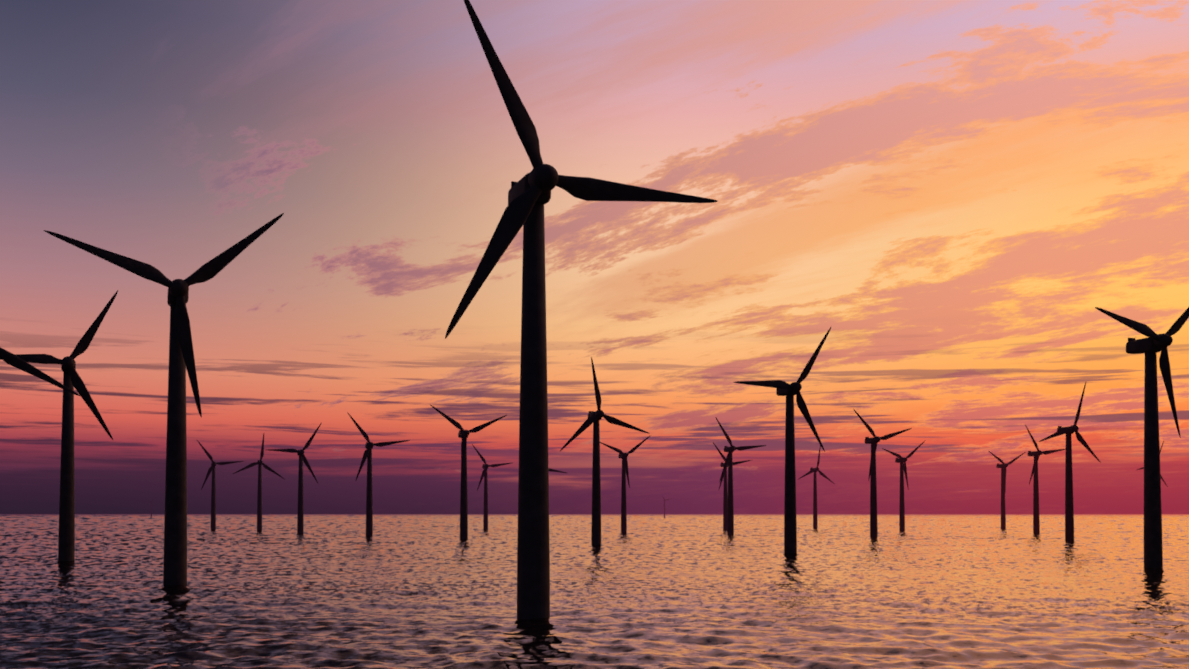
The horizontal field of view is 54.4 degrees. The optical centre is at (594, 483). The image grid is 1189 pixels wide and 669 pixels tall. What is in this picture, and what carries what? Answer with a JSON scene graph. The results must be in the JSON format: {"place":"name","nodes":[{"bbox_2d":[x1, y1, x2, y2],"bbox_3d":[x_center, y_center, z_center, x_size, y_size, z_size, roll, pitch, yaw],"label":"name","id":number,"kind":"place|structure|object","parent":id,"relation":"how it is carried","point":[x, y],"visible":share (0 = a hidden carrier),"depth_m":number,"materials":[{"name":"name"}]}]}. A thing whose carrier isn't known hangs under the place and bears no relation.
{"place":"outdoors","nodes":[
{"label":"outdoors","id":0,"kind":"place"},
{"bbox_2d":[0,515,1188,668],"bbox_3d":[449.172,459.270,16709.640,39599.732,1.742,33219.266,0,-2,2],"label":"sea waves","id":1,"kind":"object","parent":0,"point":[669,592],"visible":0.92,"depth_m":307.67,"materials":[{"name":"liquid"}]},
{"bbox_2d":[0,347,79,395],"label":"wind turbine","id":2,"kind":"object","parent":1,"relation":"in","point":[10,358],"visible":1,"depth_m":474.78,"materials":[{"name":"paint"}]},
{"bbox_2d":[0,290,117,560],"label":"wind turbine","id":3,"kind":"object","parent":1,"relation":"in","point":[72,379],"visible":0.96,"depth_m":530.12,"materials":[{"name":"paint"}]},
{"bbox_2d":[44,213,283,584],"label":"wind turbine","id":4,"kind":"object","parent":1,"relation":"in","point":[181,356],"visible":0.98,"depth_m":355.63,"materials":[{"name":"paint"}]},
{"bbox_2d":[197,440,242,529],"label":"wind turbine","id":5,"kind":"object","parent":1,"relation":"in","point":[213,499],"visible":0.96,"depth_m":1590.72,"materials":[{"name":"paint"}]},
{"bbox_2d":[233,434,285,529],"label":"wind turbine","id":6,"kind":"object","parent":1,"relation":"in","point":[259,463],"visible":0.96,"depth_m":1544.99,"materials":[{"name":"paint"}]},
{"bbox_2d":[267,422,321,532],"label":"wind turbine","id":7,"kind":"object","parent":1,"relation":"on","point":[300,516],"visible":0.96,"depth_m":1294.47,"materials":[{"name":"paint"}]},
{"bbox_2d":[347,412,409,534],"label":"wind turbine","id":8,"kind":"object","parent":1,"relation":"on","point":[369,445],"visible":0.98,"depth_m":1157.94,"materials":[{"name":"paint"}]},
{"bbox_2d":[431,405,506,538],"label":"wind turbine","id":9,"kind":"object","parent":1,"relation":"on","point":[463,434],"visible":0.94,"depth_m":990.37,"materials":[{"name":"paint"}]},
{"bbox_2d":[472,444,510,528],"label":"wind turbine","id":10,"kind":"object","parent":1,"relation":"in","point":[485,466],"visible":0.96,"depth_m":1672.83,"materials":[{"name":"paint"}]},
{"bbox_2d":[549,468,566,472],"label":"wind turbine","id":11,"kind":"object","parent":1,"relation":"on","point":[552,470],"visible":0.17,"depth_m":1754.05,"materials":[{"name":"paint"}]},
{"bbox_2d":[445,0,717,618],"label":"wind turbine","id":12,"kind":"object","parent":1,"relation":"in","point":[529,195],"visible":0.96,"depth_m":239.55,"materials":[{"name":"paint"}]},
{"bbox_2d":[560,357,647,544],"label":"wind turbine","id":13,"kind":"object","parent":1,"relation":"in","point":[595,417],"visible":0.98,"depth_m":801.56,"materials":[{"name":"paint"}]},
{"bbox_2d":[600,435,650,531],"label":"wind turbine","id":14,"kind":"object","parent":1,"relation":"in","point":[623,457],"visible":0.94,"depth_m":1360.80,"materials":[{"name":"paint"}]},
{"bbox_2d":[713,442,750,528],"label":"wind turbine","id":15,"kind":"object","parent":1,"relation":"in","point":[725,499],"visible":0.71,"depth_m":1613.51,"materials":[{"name":"paint"}]},
{"bbox_2d":[716,418,765,533],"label":"wind turbine","id":16,"kind":"object","parent":1,"relation":"in","point":[730,509],"visible":0.94,"depth_m":1221.99,"materials":[{"name":"paint"}]},
{"bbox_2d":[733,327,830,552],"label":"wind turbine","id":17,"kind":"object","parent":1,"relation":"on","point":[789,391],"visible":0.85,"depth_m":632.66,"materials":[{"name":"paint"}]},
{"bbox_2d":[799,446,833,527],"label":"wind turbine","id":18,"kind":"object","parent":1,"relation":"in","point":[814,470],"visible":0.92,"depth_m":1791.51,"materials":[{"name":"paint"}]},
{"bbox_2d":[853,409,911,536],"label":"wind turbine","id":19,"kind":"object","parent":1,"relation":"in","point":[874,440],"visible":0.92,"depth_m":1074.69,"materials":[{"name":"paint"}]},
{"bbox_2d":[882,441,924,530],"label":"wind turbine","id":20,"kind":"object","parent":1,"relation":"in","point":[900,459],"visible":0.98,"depth_m":1476.65,"materials":[{"name":"paint"}]},
{"bbox_2d":[989,451,1024,528],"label":"wind turbine","id":21,"kind":"object","parent":1,"relation":"in","point":[1003,466],"visible":0.98,"depth_m":1648.60,"materials":[{"name":"paint"}]},
{"bbox_2d":[1025,425,1065,532],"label":"wind turbine","id":22,"kind":"object","parent":1,"relation":"on","point":[1036,520],"visible":0.9,"depth_m":1312.92,"materials":[{"name":"paint"}]},
{"bbox_2d":[1039,382,1100,540],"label":"wind turbine","id":23,"kind":"object","parent":1,"relation":"in","point":[1069,506],"visible":0.9,"depth_m":940.71,"materials":[{"name":"paint"}]},
{"bbox_2d":[1095,307,1188,567],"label":"wind turbine","id":24,"kind":"object","parent":1,"relation":"on","point":[1152,345],"visible":0.9,"depth_m":463.37,"materials":[{"name":"paint"}]},
{"bbox_2d":[1137,441,1167,486],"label":"wind turbine","id":25,"kind":"object","parent":1,"relation":"on","point":[1160,474],"visible":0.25,"depth_m":1667.61,"materials":[{"name":"paint"}]},
{"bbox_2d":[0,514,1188,514],"bbox_3d":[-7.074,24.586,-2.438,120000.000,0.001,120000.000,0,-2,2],"label":"sea","id":26,"kind":"structure","parent":0,"point":[591,514],"depth_m":39546.50,"materials":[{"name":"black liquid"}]},
{"bbox_2d":[0,0,1188,513],"label":"sky","id":27,"kind":"structure","parent":0,"point":[954,190],"materials":[{"name":"orange"}]}
]}

